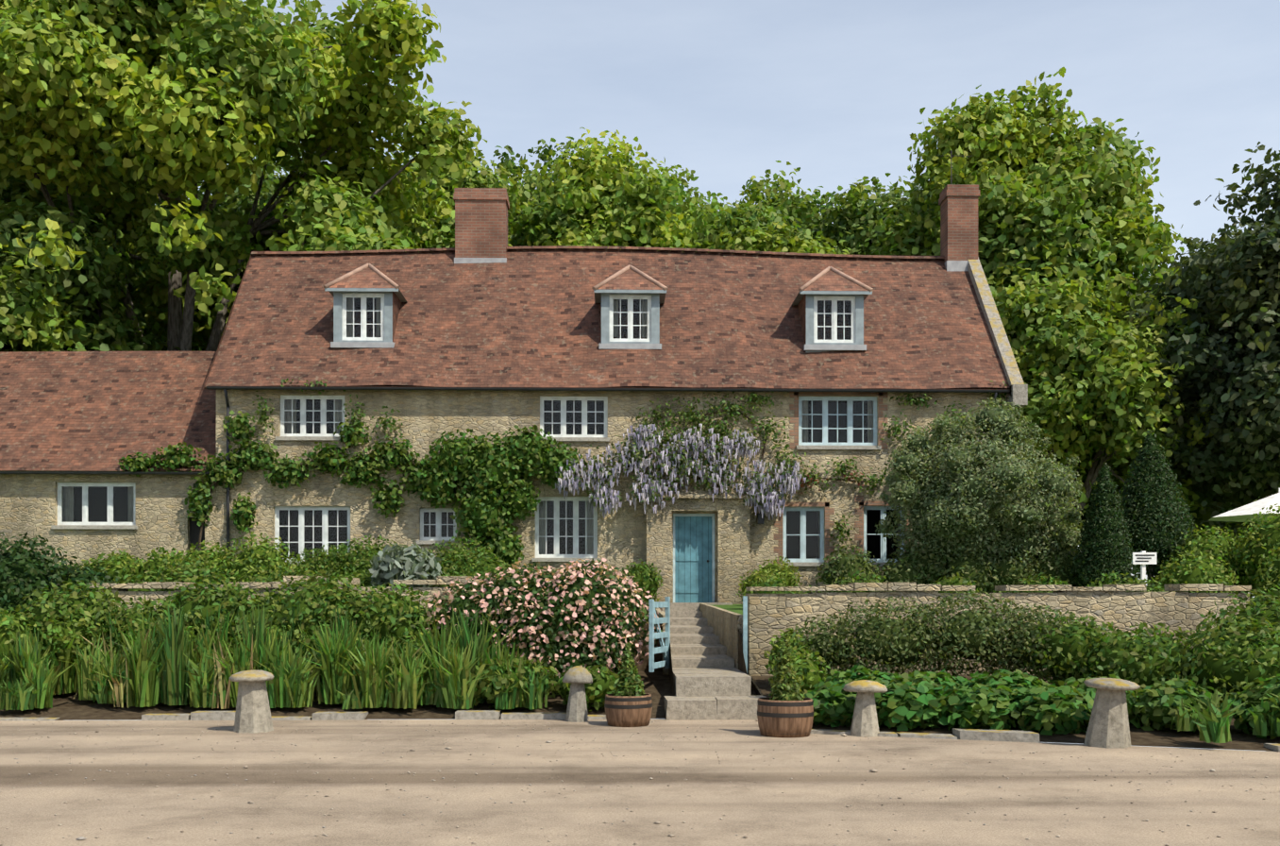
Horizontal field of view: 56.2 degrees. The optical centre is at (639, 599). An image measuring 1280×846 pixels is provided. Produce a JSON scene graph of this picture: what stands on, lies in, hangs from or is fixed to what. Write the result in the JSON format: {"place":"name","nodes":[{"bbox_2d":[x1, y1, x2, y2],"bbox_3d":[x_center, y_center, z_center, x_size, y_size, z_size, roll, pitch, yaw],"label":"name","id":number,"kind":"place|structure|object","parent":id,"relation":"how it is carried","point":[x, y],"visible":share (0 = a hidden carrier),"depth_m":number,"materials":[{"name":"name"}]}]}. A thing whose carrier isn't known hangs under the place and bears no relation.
{"place":"outdoors","nodes":[
{"label":"outdoors","id":0,"kind":"place"},
{"bbox_2d":[0,470,216,581],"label":"annex walls","id":1,"kind":"structure","parent":0,"point":[28,503],"depth_m":27.66,"materials":[{"name":"beige stone"}]},
{"bbox_2d":[0,351,216,471],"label":"annex roof","id":2,"kind":"structure","parent":1,"relation":"on","point":[83,411],"depth_m":29.11,"materials":[{"name":"brown tile"}]},
{"bbox_2d":[62,297,900,558],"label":"window curtains","id":3,"kind":"object","parent":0,"point":[67,508],"depth_m":28.19,"materials":[{"name":"white fabric"}]},
{"bbox_2d":[414,424,587,570],"bbox_3d":[-3.192,-2.229,27.474,3.982,3.574,0.975,0,0,-1],"label":"climbing shrub","id":4,"kind":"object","parent":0,"point":[479,483],"depth_m":27.32,"materials":[{"name":"green plant"}]},
{"bbox_2d":[251,377,1009,550],"bbox_3d":[-0.137,-3.135,27.775,17.660,3.988,0.416,0,0,-1],"label":"climbing vine","id":5,"kind":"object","parent":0,"point":[734,408],"depth_m":27.82,"materials":[{"name":"green plant"}]},
{"bbox_2d":[555,423,806,520],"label":"wisteria flowers","id":6,"kind":"object","parent":5,"relation":"attached to","point":[715,493],"visible":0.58,"depth_m":27.44,"materials":[{"name":"purple plant"}]},
{"bbox_2d":[553,420,803,513],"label":"wisteria leaves","id":7,"kind":"object","parent":6,"relation":"attached to","point":[655,449],"visible":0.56,"depth_m":27.45,"materials":[{"name":"green plant"}]},
{"bbox_2d":[0,597,1279,845],"bbox_3d":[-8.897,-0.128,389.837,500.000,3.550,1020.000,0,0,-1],"label":"ground","id":8,"kind":"structure","parent":0,"point":[362,805],"depth_m":10.70,"materials":[{"name":"soil"}]},
{"bbox_2d":[0,531,124,613],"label":"shrub","id":9,"kind":"object","parent":8,"relation":"on","point":[64,570],"depth_m":18.68,"materials":[{"name":"green plant"}]},
{"bbox_2d":[46,532,303,584],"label":"shrub","id":10,"kind":"object","parent":8,"relation":"on","point":[228,556],"depth_m":24.19,"materials":[{"name":"green plant"}]},
{"bbox_2d":[0,606,440,670],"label":"shrub row","id":11,"kind":"object","parent":8,"relation":"on","point":[47,631],"depth_m":17.40,"materials":[{"name":"plant"}]},
{"bbox_2d":[13,569,442,667],"bbox_3d":[-6.158,0.550,18.192,6.529,2.018,1.864,0,0,-1],"label":"shrub row","id":12,"kind":"object","parent":8,"relation":"on","point":[333,583],"depth_m":17.76,"materials":[{"name":"green plant"}]},
{"bbox_2d":[3,0,452,351],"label":"tree trunk","id":13,"kind":"object","parent":8,"relation":"on","point":[179,331],"depth_m":38.38,"materials":[{"name":"brown plant"}]},
{"bbox_2d":[0,0,466,348],"bbox_3d":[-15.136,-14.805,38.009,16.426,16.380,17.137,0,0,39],"label":"tree leaves","id":14,"kind":"object","parent":13,"relation":"attached to","point":[149,93],"visible":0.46,"depth_m":34.11,"materials":[{"name":"green plant"}]},
{"bbox_2d":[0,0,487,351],"bbox_3d":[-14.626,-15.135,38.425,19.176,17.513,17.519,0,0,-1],"label":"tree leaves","id":15,"kind":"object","parent":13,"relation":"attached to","point":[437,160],"visible":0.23,"depth_m":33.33,"materials":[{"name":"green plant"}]},
{"bbox_2d":[228,669,274,733],"bbox_3d":[-4.854,1.271,15.007,0.544,0.782,0.556,-2,2,-19],"label":"staddle stone","id":16,"kind":"object","parent":8,"relation":"on","point":[253,714],"visible":1,"depth_m":14.85,"materials":[{"name":"grey stone"}]},
{"bbox_2d":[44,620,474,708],"bbox_3d":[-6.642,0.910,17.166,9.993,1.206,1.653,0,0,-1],"label":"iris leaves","id":17,"kind":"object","parent":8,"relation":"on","point":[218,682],"visible":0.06,"depth_m":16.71,"materials":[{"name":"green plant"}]},
{"bbox_2d":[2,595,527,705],"bbox_3d":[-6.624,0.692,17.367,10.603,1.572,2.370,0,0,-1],"label":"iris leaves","id":18,"kind":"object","parent":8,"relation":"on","point":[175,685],"visible":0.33,"depth_m":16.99,"materials":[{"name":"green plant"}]},
{"bbox_2d":[0,656,548,710],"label":"iris leaves","id":19,"kind":"object","parent":8,"relation":"on","point":[16,695],"visible":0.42,"depth_m":16.70,"materials":[{"name":"green plant"}]},
{"bbox_2d":[0,604,555,708],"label":"iris leaves","id":20,"kind":"object","parent":8,"relation":"on","point":[143,677],"visible":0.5,"depth_m":16.86,"materials":[{"name":"green plant"}]},
{"bbox_2d":[114,556,552,590],"bbox_3d":[-5.044,-0.074,20.439,7.900,1.364,1.814,0,0,-1],"label":"shrub","id":21,"kind":"object","parent":8,"relation":"on","point":[176,572],"depth_m":20.06,"materials":[{"name":"green plant"}]},
{"bbox_2d":[290,534,508,586],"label":"shrub","id":22,"kind":"object","parent":8,"relation":"on","point":[350,554],"depth_m":25.59,"materials":[{"name":"green plant"}]},
{"bbox_2d":[369,542,442,587],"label":"silver shrub","id":23,"kind":"object","parent":8,"relation":"on","point":[378,566],"depth_m":19.75,"materials":[{"name":"plant"}]},
{"bbox_2d":[468,656,619,711],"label":"foot shrub","id":24,"kind":"object","parent":8,"relation":"on","point":[559,684],"depth_m":16.79,"materials":[{"name":"green plant"}]},
{"bbox_2d":[423,557,665,692],"bbox_3d":[-1.510,0.419,18.208,3.806,2.117,2.040,0,0,-1],"label":"pink shrub","id":25,"kind":"object","parent":8,"relation":"on","point":[548,631],"depth_m":17.64,"materials":[{"name":"pink plant"}]},
{"bbox_2d":[562,665,592,722],"bbox_3d":[-0.852,1.282,16.291,0.409,0.760,0.411,-2,-4,43],"label":"staddle stone","id":26,"kind":"object","parent":8,"relation":"on","point":[577,677],"visible":0.96,"depth_m":16.18,"materials":[{"name":"grey stone"}]},
{"bbox_2d":[206,386,1010,592],"bbox_3d":[-0.659,-2.388,27.765,18.500,4.970,0.329,0,0,-1],"label":"gutter downpipe","id":27,"kind":"object","parent":8,"relation":"on","point":[226,388],"visible":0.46,"depth_m":27.63,"materials":[{"name":"metal"}]},
{"bbox_2d":[216,389,1006,604],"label":"house walls","id":28,"kind":"structure","parent":8,"relation":"on","point":[430,416],"depth_m":27.89,"materials":[{"name":"stone"}]},
{"bbox_2d":[118,410,430,535],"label":"vine wall","id":29,"kind":"structure","parent":28,"relation":"attached to","point":[218,472],"depth_m":27.50,"materials":[{"name":"green plant"}]},
{"bbox_2d":[57,293,855,561],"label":"window frames","id":30,"kind":"structure","parent":28,"relation":"in","point":[301,526],"depth_m":28.00,"materials":[{"name":"white wood"}]},
{"bbox_2d":[62,297,899,558],"bbox_3d":[-3.639,-4.083,28.324,19.600,6.310,0.660,0,0,-1],"label":"window glass","id":31,"kind":"object","parent":30,"relation":"in","point":[549,431],"visible":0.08,"depth_m":28.05,"materials":[{"name":"grey glass"}]},
{"bbox_2d":[50,436,889,566],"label":"window sills","id":32,"kind":"structure","parent":28,"relation":"attached to","point":[296,438],"depth_m":27.82,"materials":[{"name":"white stone"}]},
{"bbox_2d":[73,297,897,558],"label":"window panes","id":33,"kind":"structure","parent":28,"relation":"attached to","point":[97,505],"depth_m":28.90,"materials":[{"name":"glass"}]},
{"bbox_2d":[203,249,1010,389],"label":"roof","id":34,"kind":"structure","parent":28,"relation":"on","point":[525,318],"depth_m":29.20,"materials":[{"name":"tile"}]},
{"bbox_2d":[251,245,944,258],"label":"ridge tiles","id":35,"kind":"object","parent":34,"relation":"on","point":[614,247],"visible":0.69,"depth_m":31.26,"materials":[{"name":"brown tile"}]},
{"bbox_2d":[324,287,872,352],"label":"dormers","id":36,"kind":"object","parent":34,"relation":"attached to","point":[602,297],"visible":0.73,"depth_m":28.65,"materials":[{"name":"grey wood"}]},
{"bbox_2d":[328,267,867,302],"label":"dormer roofs","id":37,"kind":"structure","parent":36,"relation":"on","point":[627,279],"depth_m":28.72,"materials":[{"name":"brown tile"}]},
{"bbox_2d":[323,262,873,291],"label":"dormer hip tiles","id":38,"kind":"object","parent":37,"relation":"on","point":[606,280],"visible":0.75,"depth_m":28.83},
{"bbox_2d":[330,341,866,351],"bbox_3d":[-0.954,-6.041,28.599,12.770,0.130,0.110,0,0,-1],"label":"dormer lead","id":39,"kind":"object","parent":36,"relation":"attached to","point":[828,347],"visible":0.81,"depth_m":28.56,"materials":[{"name":"grey metal"}]},
{"bbox_2d":[453,184,979,262],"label":"chimneys","id":40,"kind":"object","parent":34,"relation":"on","point":[480,222],"visible":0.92,"depth_m":30.90,"materials":[{"name":"brick"}]},
{"bbox_2d":[555,423,802,518],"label":"pale wisteria racemes","id":41,"kind":"object","parent":28,"relation":"attached to","point":[584,475],"visible":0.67,"depth_m":27.45,"materials":[{"name":"purple plant"}]},
{"bbox_2d":[673,513,714,602],"bbox_3d":[1.258,-0.958,28.117,0.990,2.110,0.120,0,0,-1],"label":"door frame","id":42,"kind":"object","parent":28,"relation":"attached to","point":[713,544],"visible":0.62,"depth_m":28.07,"materials":[{"name":"blue paint"}]},
{"bbox_2d":[674,516,711,602],"bbox_3d":[1.258,-0.938,28.114,0.870,2.030,0.065,0,0,-1],"label":"front door","id":43,"kind":"structure","parent":42,"relation":"attached to","point":[693,555],"depth_m":28.09,"materials":[{"name":"teal paint"}]},
{"bbox_2d":[642,486,753,607],"bbox_3d":[1.346,-1.178,27.768,2.550,2.950,0.418,0,0,-1],"label":"porch","id":44,"kind":"object","parent":28,"relation":"attached to","point":[732,537],"visible":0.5,"depth_m":27.71,"materials":[{"name":"stone"}]},
{"bbox_2d":[783,396,904,562],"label":"windows","id":45,"kind":"structure","parent":28,"relation":"in","point":[825,429],"depth_m":28.16,"materials":[{"name":"white wood"}]},
{"bbox_2d":[774,391,914,563],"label":"window surrounds","id":46,"kind":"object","parent":28,"relation":"attached to","point":[794,432],"depth_m":28.05,"materials":[{"name":"beige stone"}]},
{"bbox_2d":[967,256,1027,407],"bbox_3d":[8.704,-6.875,31.503,0.340,4.743,7.594,0,0,-1],"label":"gable coping","id":47,"kind":"object","parent":28,"relation":"attached to","point":[1017,394],"visible":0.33,"depth_m":29.06,"materials":[{"name":"stone"}]},
{"bbox_2d":[604,692,652,726],"bbox_3d":[-0.153,1.447,15.739,0.627,0.400,0.627,-1,0,-1],"label":"barrel planter","id":48,"kind":"object","parent":8,"relation":"on","point":[629,711],"visible":0.94,"depth_m":15.48,"materials":[{"name":"brown wood"}]},
{"bbox_2d":[611,641,645,696],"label":"potted plant","id":49,"kind":"object","parent":48,"relation":"in","point":[638,688],"depth_m":15.67,"materials":[{"name":"green plant"}]},
{"bbox_2d":[599,558,664,603],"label":"shrub","id":50,"kind":"object","parent":8,"relation":"on","point":[658,578],"depth_m":26.52,"materials":[{"name":"green plant"}]},
{"bbox_2d":[0,719,1271,845],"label":"yard pebbles","id":51,"kind":"object","parent":8,"relation":"on","point":[671,834],"visible":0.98,"depth_m":11.08,"materials":[{"name":"stone"}]},
{"bbox_2d":[0,709,1279,752],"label":"kerb stones","id":52,"kind":"object","parent":8,"relation":"on","point":[1012,735],"visible":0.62,"depth_m":16.35,"materials":[{"name":"grey stone"}]},
{"bbox_2d":[56,575,1251,694],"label":"garden wall","id":53,"kind":"structure","parent":8,"relation":"on","point":[769,615],"depth_m":18.60,"materials":[{"name":"stone"}]},
{"bbox_2d":[649,596,670,672],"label":"garden gate","id":54,"kind":"structure","parent":8,"relation":"on","point":[656,620],"depth_m":17.96,"materials":[{"name":"blue paint"}]},
{"bbox_2d":[661,602,766,720],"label":"stone steps","id":55,"kind":"structure","parent":8,"relation":"on","point":[711,681],"depth_m":17.08,"materials":[{"name":"grey stone"}]},
{"bbox_2d":[722,217,766,250],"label":"tree","id":56,"kind":"object","parent":8,"relation":"on","point":[749,246],"depth_m":49.40,"materials":[{"name":"plant"}]},
{"bbox_2d":[521,127,697,250],"bbox_3d":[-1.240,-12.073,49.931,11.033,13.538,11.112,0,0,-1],"label":"tree leaves","id":57,"kind":"object","parent":56,"relation":"attached to","point":[612,231],"visible":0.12,"depth_m":47.12,"materials":[{"name":"green plant"}]},
{"bbox_2d":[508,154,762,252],"bbox_3d":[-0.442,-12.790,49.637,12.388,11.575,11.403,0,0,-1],"label":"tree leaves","id":58,"kind":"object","parent":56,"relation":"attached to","point":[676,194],"visible":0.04,"depth_m":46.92,"materials":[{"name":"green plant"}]},
{"bbox_2d":[703,196,810,240],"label":"tree","id":59,"kind":"object","parent":8,"relation":"on","point":[775,200],"depth_m":56.09,"materials":[{"name":"plant"}]},
{"bbox_2d":[664,164,830,248],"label":"tree leaves","id":60,"kind":"object","parent":59,"relation":"attached to","point":[688,176],"visible":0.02,"depth_m":55.35,"materials":[{"name":"green plant"}]},
{"bbox_2d":[736,555,802,601],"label":"yellow shrub","id":61,"kind":"object","parent":8,"relation":"on","point":[780,565],"depth_m":25.63,"materials":[{"name":"plant"}]},
{"bbox_2d":[757,696,813,737],"bbox_3d":[1.768,1.427,14.588,0.698,0.440,0.698,0,-1,14],"label":"barrel planter","id":62,"kind":"object","parent":8,"relation":"on","point":[785,718],"visible":0.96,"depth_m":14.30,"materials":[{"name":"brown wood"}]},
{"bbox_2d":[768,631,805,700],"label":"potted plant","id":63,"kind":"object","parent":62,"relation":"on","point":[777,684],"depth_m":14.51,"materials":[{"name":"green plant"}]},
{"bbox_2d":[763,627,831,693],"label":"shrub","id":64,"kind":"object","parent":8,"relation":"on","point":[824,671],"depth_m":16.56,"materials":[{"name":"green plant"}]},
{"bbox_2d":[842,679,887,737],"bbox_3d":[2.741,1.320,14.573,0.523,0.686,0.558,2,-3,-20],"label":"staddle stone","id":65,"kind":"object","parent":8,"relation":"on","point":[865,721],"visible":0.96,"depth_m":14.45,"materials":[{"name":"grey stone"}]},
{"bbox_2d":[792,589,1088,683],"bbox_3d":[4.305,0.570,17.216,4.420,1.440,1.818,0,0,-1],"label":"twiggy shrub","id":66,"kind":"object","parent":8,"relation":"on","point":[930,656],"depth_m":16.97,"materials":[{"name":"green plant"}]},
{"bbox_2d":[801,664,1095,735],"bbox_3d":[3.942,1.297,15.230,3.784,0.853,1.967,0,0,21],"label":"bergenia","id":67,"kind":"object","parent":8,"relation":"on","point":[944,694],"depth_m":14.63,"materials":[{"name":"green plant"}]},
{"bbox_2d":[815,536,1083,592],"bbox_3d":[6.669,-0.500,25.224,5.979,1.701,1.902,0,0,-1],"label":"shrub","id":68,"kind":"object","parent":8,"relation":"on","point":[890,565],"depth_m":24.74,"materials":[{"name":"green plant"}]},
{"bbox_2d":[741,569,1168,598],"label":"plants","id":69,"kind":"object","parent":8,"relation":"on","point":[1044,579],"depth_m":20.18,"materials":[{"name":"green plant"}]},
{"bbox_2d":[883,396,1085,577],"bbox_3d":[7.348,-2.016,25.623,4.284,4.526,4.206,0,0,-1],"label":"bay bush","id":70,"kind":"object","parent":8,"relation":"on","point":[923,475],"depth_m":24.80,"materials":[{"name":"green plant"}]},
{"bbox_2d":[874,412,1085,540],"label":"bay bush sprays","id":71,"kind":"object","parent":70,"relation":"attached to","point":[941,420],"visible":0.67,"depth_m":25.12,"materials":[{"name":"green plant"}]},
{"bbox_2d":[1007,299,1148,552],"bbox_3d":[11.696,-4.031,34.382,6.209,8.956,6.510,0,0,-1],"label":"tree","id":72,"kind":"object","parent":8,"relation":"on","point":[1057,354],"depth_m":33.08,"materials":[{"name":"plant"}]},
{"bbox_2d":[990,266,1219,530],"bbox_3d":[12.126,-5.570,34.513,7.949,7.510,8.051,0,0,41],"label":"tree leaves","id":73,"kind":"object","parent":72,"relation":"attached to","point":[1049,335],"visible":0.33,"depth_m":32.02,"materials":[{"name":"green plant"}]},
{"bbox_2d":[1069,462,1140,587],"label":"yew topiary","id":74,"kind":"object","parent":8,"relation":"on","point":[1081,560],"depth_m":23.93,"materials":[{"name":"green plant"}]},
{"bbox_2d":[1083,677,1140,748],"bbox_3d":[5.295,1.275,13.497,0.598,0.776,0.620,4,4,24],"label":"staddle stone","id":75,"kind":"object","parent":8,"relation":"on","point":[1108,726],"visible":0.98,"depth_m":13.33,"materials":[{"name":"grey stone"}]},
{"bbox_2d":[1019,582,1279,707],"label":"mixed shrub","id":76,"kind":"object","parent":8,"relation":"on","point":[1193,640],"depth_m":15.48,"materials":[{"name":"green plant"}]},
{"bbox_2d":[1115,429,1198,586],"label":"yew topiary","id":77,"kind":"object","parent":8,"relation":"on","point":[1181,519],"depth_m":24.38,"materials":[{"name":"green plant"}]},
{"bbox_2d":[1053,444,1264,601],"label":"understorey trees","id":78,"kind":"object","parent":8,"relation":"on","point":[1200,516],"depth_m":39.31,"materials":[{"name":"green plant"}]},
{"bbox_2d":[1058,673,1279,739],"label":"plants","id":79,"kind":"object","parent":8,"relation":"on","point":[1135,717],"depth_m":14.13,"materials":[{"name":"green plant"}]},
{"bbox_2d":[1153,193,1279,494],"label":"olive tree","id":80,"kind":"object","parent":8,"relation":"on","point":[1194,351],"depth_m":31.08,"materials":[{"name":"brown plant"}]},
{"bbox_2d":[1115,141,1279,549],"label":"olive tree leaves","id":81,"kind":"object","parent":80,"relation":"attached to","point":[1266,364],"visible":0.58,"depth_m":31.23,"materials":[{"name":"green plant"}]},
{"bbox_2d":[1154,503,1279,604],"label":"shrub","id":82,"kind":"object","parent":8,"relation":"on","point":[1252,575],"depth_m":23.01,"materials":[{"name":"green plant"}]},
{"bbox_2d":[1177,674,1279,742],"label":"strappy-leaved plants","id":83,"kind":"object","parent":8,"relation":"on","point":[1215,720],"visible":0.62,"depth_m":13.28,"materials":[{"name":"green plant"}]},
{"bbox_2d":[1209,488,1279,522],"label":"garden parasol","id":84,"kind":"object","parent":8,"relation":"on","point":[1242,513],"visible":0.58,"depth_m":26.06,"materials":[{"name":"fabric"}]},
{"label":"tree","id":85,"kind":"object","parent":8,"relation":"on","visible":0},
{"bbox_2d":[122,145,298,330],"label":"tree leaves","id":86,"kind":"object","parent":85,"relation":"attached to","point":[269,191],"visible":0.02,"depth_m":52.55,"materials":[{"name":"green plant"}]},
{"bbox_2d":[401,150,550,246],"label":"tree leaves","id":87,"kind":"object","parent":85,"relation":"attached to","point":[480,181],"depth_m":46.80,"materials":[{"name":"green plant"}]},
{"bbox_2d":[398,142,594,249],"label":"tree leaves","id":88,"kind":"object","parent":85,"relation":"attached to","point":[530,229],"visible":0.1,"depth_m":48.13,"materials":[{"name":"green plant"}]},
{"bbox_3d":[-19.935,-5.332,35.391,8.880,11.358,7.745,0,0,-1],"label":"low tree","id":89,"kind":"object","parent":8,"relation":"on","visible":0},
{"bbox_2d":[0,179,122,351],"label":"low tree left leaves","id":90,"kind":"object","parent":89,"relation":"attached to","point":[92,288],"visible":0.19,"depth_m":33.27,"materials":[{"name":"green plant"}]},
{"bbox_2d":[0,245,197,351],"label":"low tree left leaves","id":91,"kind":"object","parent":89,"relation":"attached to","point":[117,334],"visible":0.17,"depth_m":33.81,"materials":[{"name":"green plant"}]},
{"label":"tree","id":92,"kind":"object","parent":8,"relation":"on","visible":0},
{"bbox_2d":[688,160,876,254],"bbox_3d":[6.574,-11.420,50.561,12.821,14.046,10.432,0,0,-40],"label":"tree leaves","id":93,"kind":"object","parent":92,"relation":"attached to","point":[784,184],"visible":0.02,"depth_m":49.45,"materials":[{"name":"green plant"}]},
{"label":"tree","id":94,"kind":"object","parent":8,"relation":"on","visible":0},
{"bbox_2d":[793,172,921,254],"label":"tree leaves","id":95,"kind":"object","parent":94,"relation":"attached to","point":[841,226],"visible":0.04,"depth_m":50.08,"materials":[{"name":"green plant"}]},
{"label":"tree","id":96,"kind":"object","parent":8,"relation":"on","visible":0},
{"bbox_2d":[868,67,1184,336],"bbox_3d":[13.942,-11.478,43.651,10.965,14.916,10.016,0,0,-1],"label":"tree leaves","id":97,"kind":"object","parent":96,"relation":"attached to","point":[987,148],"visible":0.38,"depth_m":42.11,"materials":[{"name":"green plant"}]},
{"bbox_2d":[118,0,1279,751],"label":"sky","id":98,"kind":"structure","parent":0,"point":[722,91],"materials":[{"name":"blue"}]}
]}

